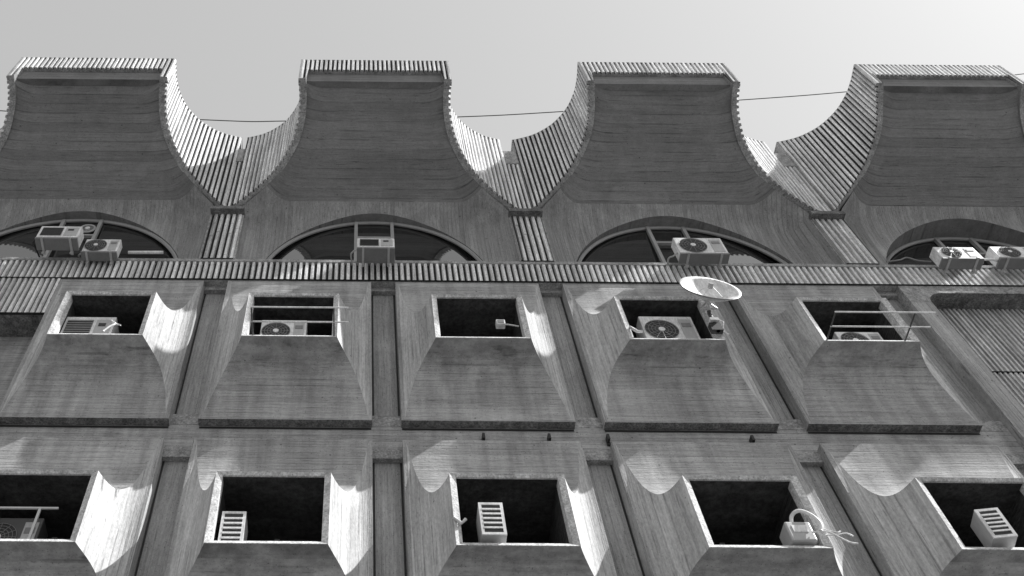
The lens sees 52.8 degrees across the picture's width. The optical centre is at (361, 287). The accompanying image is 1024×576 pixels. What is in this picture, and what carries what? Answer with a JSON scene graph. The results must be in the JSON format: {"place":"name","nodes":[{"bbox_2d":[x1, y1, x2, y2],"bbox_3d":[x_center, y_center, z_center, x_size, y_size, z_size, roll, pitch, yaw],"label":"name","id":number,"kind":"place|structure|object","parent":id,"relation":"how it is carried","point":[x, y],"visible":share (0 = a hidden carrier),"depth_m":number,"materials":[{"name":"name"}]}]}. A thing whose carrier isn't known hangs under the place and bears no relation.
{"place":"outdoors","nodes":[
{"label":"outdoors","id":0,"kind":"place"},
{"bbox_2d":[0,73,1023,121],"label":"overhead cable","id":1,"kind":"object","parent":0,"point":[535,113],"visible":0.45,"depth_m":27.00,"materials":[{"name":"black rubber"}]},
{"bbox_2d":[0,0,1023,152],"label":"sky","id":2,"kind":"structure","parent":0,"point":[237,60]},
{"label":"ground","id":3,"kind":"structure","parent":0,"visible":0},
{"bbox_2d":[0,57,1023,575],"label":"concrete building","id":4,"kind":"structure","parent":3,"relation":"on","point":[572,423],"depth_m":15.01,"materials":[{"name":"concrete"}]},
{"bbox_2d":[0,518,47,538],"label":"air conditioner","id":5,"kind":"object","parent":4,"relation":"attached to","point":[15,528],"visible":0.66,"depth_m":11.53,"materials":[{"name":"metal"}]},
{"bbox_2d":[0,506,58,538],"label":"steel frame","id":6,"kind":"object","parent":4,"relation":"on","point":[39,509],"visible":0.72,"depth_m":11.44,"materials":[{"name":"grey metal"}]},
{"bbox_2d":[33,226,83,256],"bbox_3d":[-5.059,-0.764,16.765,0.899,0.500,0.501,-18,-60,11],"label":"air conditioner","id":7,"kind":"object","parent":4,"relation":"attached to","point":[69,238],"visible":0.98,"depth_m":16.63,"materials":[{"name":"white metal"}]},
{"bbox_2d":[81,224,95,232],"bbox_3d":[-5.011,-1.086,18.572,0.303,0.302,0.052,0,-58,0],"label":"extractor fan","id":8,"kind":"object","parent":4,"relation":"attached to","point":[88,228],"visible":0.8,"depth_m":18.56},
{"bbox_2d":[60,317,118,333],"bbox_3d":[-3.936,0.714,14.606,0.748,0.640,0.318,0,-58,0],"label":"air conditioner","id":9,"kind":"object","parent":4,"relation":"attached to","point":[94,325],"visible":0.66,"depth_m":14.62,"materials":[{"name":"white metal"}]},
{"bbox_2d":[78,239,121,265],"bbox_3d":[-4.404,-0.553,16.836,0.837,0.520,0.465,-25,-61,15],"label":"air conditioner","id":10,"kind":"object","parent":4,"relation":"attached to","point":[101,250],"visible":0.98,"depth_m":16.68,"materials":[{"name":"white metal"}]},
{"bbox_2d":[103,319,120,331],"bbox_3d":[-3.449,0.524,14.116,0.215,0.393,0.108,0,-58,0],"label":"hanging cable","id":11,"kind":"object","parent":4,"relation":"hanging from","point":[111,325],"visible":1,"depth_m":14.07,"materials":[{"name":"white plastic"}]},
{"bbox_2d":[128,251,162,253],"bbox_3d":[-3.585,-0.593,16.871,0.581,0.066,0.056,0,-58,0],"label":"pipe","id":12,"kind":"object","parent":4,"relation":"on","point":[145,252],"visible":1,"depth_m":16.85,"materials":[{"name":"white metal"}]},
{"bbox_2d":[218,511,247,540],"bbox_3d":[-1.424,2.776,11.258,0.270,0.500,0.324,0,-58,0],"label":"vent box","id":13,"kind":"object","parent":4,"relation":"on","point":[233,526],"visible":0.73,"depth_m":11.21,"materials":[{"name":"white metal"}]},
{"bbox_2d":[260,320,307,334],"bbox_3d":[-1.116,0.746,14.586,0.668,0.600,0.326,0,-58,0],"label":"air conditioner","id":14,"kind":"object","parent":4,"relation":"attached to","point":[273,328],"visible":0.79,"depth_m":14.57,"materials":[{"name":"white metal"}]},
{"bbox_2d":[250,306,347,335],"bbox_3d":[-0.845,0.470,13.984,1.341,0.024,0.512,0,-58,0],"label":"drying rail","id":15,"kind":"object","parent":4,"relation":"attached to","point":[333,321],"visible":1,"depth_m":13.97,"materials":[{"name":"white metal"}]},
{"bbox_2d":[350,238,394,267],"bbox_3d":[0.185,-0.488,16.627,0.727,0.420,0.582,0,-58,0],"label":"air conditioner","id":16,"kind":"object","parent":4,"relation":"attached to","point":[378,250],"visible":0.97,"depth_m":16.46,"materials":[{"name":"white metal"}]},
{"bbox_2d":[452,516,466,524],"bbox_3d":[1.082,2.547,11.107,0.161,0.132,0.047,-7,-58,5],"label":"pipe stub","id":17,"kind":"object","parent":4,"relation":"attached to","point":[458,520],"visible":1,"depth_m":11.09,"materials":[{"name":"white plastic"}]},
{"bbox_2d":[476,502,506,542],"bbox_3d":[1.438,2.655,11.189,0.270,0.480,0.324,0,-58,0],"label":"vent box","id":18,"kind":"object","parent":4,"relation":"on","point":[490,524],"visible":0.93,"depth_m":11.07,"materials":[{"name":"white metal"}]},
{"bbox_2d":[495,319,518,328],"bbox_3d":[2.102,0.519,14.550,0.332,0.110,0.106,0,-58,0],"label":"floodlight","id":19,"kind":"object","parent":4,"relation":"attached to","point":[500,324],"visible":1,"depth_m":14.52,"materials":[{"name":"white metal"}]},
{"bbox_2d":[628,326,642,332],"bbox_3d":[3.874,0.589,14.254,0.194,0.171,0.073,6,-58,-4],"label":"pipe stub","id":20,"kind":"object","parent":4,"relation":"attached to","point":[635,330],"visible":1,"depth_m":14.23,"materials":[{"name":"white plastic"}]},
{"bbox_2d":[635,316,700,338],"bbox_3d":[4.439,0.727,14.616,0.778,0.720,0.326,0,-58,0],"label":"air conditioner","id":21,"kind":"object","parent":4,"relation":"attached to","point":[670,327],"visible":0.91,"depth_m":14.60,"materials":[{"name":"white metal"}]},
{"bbox_2d":[667,238,729,268],"bbox_3d":[5.496,-0.554,16.687,1.002,0.620,0.500,-18,-60,11],"label":"air conditioner","id":22,"kind":"object","parent":4,"relation":"attached to","point":[686,251],"visible":0.99,"depth_m":16.52,"materials":[{"name":"white metal"}]},
{"bbox_2d":[679,276,741,334],"bbox_3d":[4.984,0.172,14.455,0.858,1.062,0.475,0,-58,0],"label":"satellite dish","id":23,"kind":"object","parent":4,"relation":"attached to","point":[706,290],"visible":1,"depth_m":14.54,"materials":[{"name":"white metal"}]},
{"bbox_2d":[779,509,858,545],"bbox_3d":[4.950,2.687,11.056,0.625,0.615,0.363,0,-58,0],"label":"hose box","id":24,"kind":"object","parent":4,"relation":"attached to","point":[798,533],"visible":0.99,"depth_m":10.98,"materials":[{"name":"white plastic"}]},
{"bbox_2d":[832,332,882,339],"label":"air conditioner","id":25,"kind":"object","parent":4,"relation":"attached to","point":[856,336],"visible":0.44,"depth_m":14.60,"materials":[{"name":"white metal"}]},
{"bbox_2d":[826,311,935,340],"bbox_3d":[7.165,0.538,13.984,1.381,0.024,0.512,0,-58,0],"label":"drying rail","id":26,"kind":"object","parent":4,"relation":"attached to","point":[835,312],"visible":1,"depth_m":13.96,"materials":[{"name":"grey metal"}]},
{"bbox_2d":[886,257,931,262],"bbox_3d":[9.129,-0.472,16.945,0.754,0.167,0.027,0,-58,0],"label":"cable","id":27,"kind":"object","parent":4,"relation":"on","point":[908,258],"visible":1,"depth_m":16.91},
{"bbox_2d":[929,247,984,273],"bbox_3d":[9.836,-0.424,16.604,0.889,0.460,0.492,21,-60,-12],"label":"air conditioner","id":28,"kind":"object","parent":4,"relation":"attached to","point":[963,258],"visible":0.98,"depth_m":16.48,"materials":[{"name":"white metal"}]},
{"bbox_2d":[970,507,1017,546],"bbox_3d":[6.947,2.666,11.131,0.250,0.420,0.264,-7,-58,5],"label":"vent box","id":29,"kind":"object","parent":4,"relation":"on","point":[991,527],"visible":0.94,"depth_m":11.05,"materials":[{"name":"white metal"}]},
{"bbox_2d":[985,246,1023,273],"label":"air conditioner","id":30,"kind":"object","parent":4,"relation":"attached to","point":[1009,257],"visible":1,"depth_m":16.51,"materials":[{"name":"white metal"}]},
{"bbox_2d":[984,258,997,261],"bbox_3d":[10.275,-0.465,16.526,0.278,0.122,0.096,0,-58,0],"label":"pipe","id":31,"kind":"object","parent":30,"relation":"attached to","point":[990,259],"visible":0.91,"depth_m":16.48,"materials":[{"name":"white plastic"}]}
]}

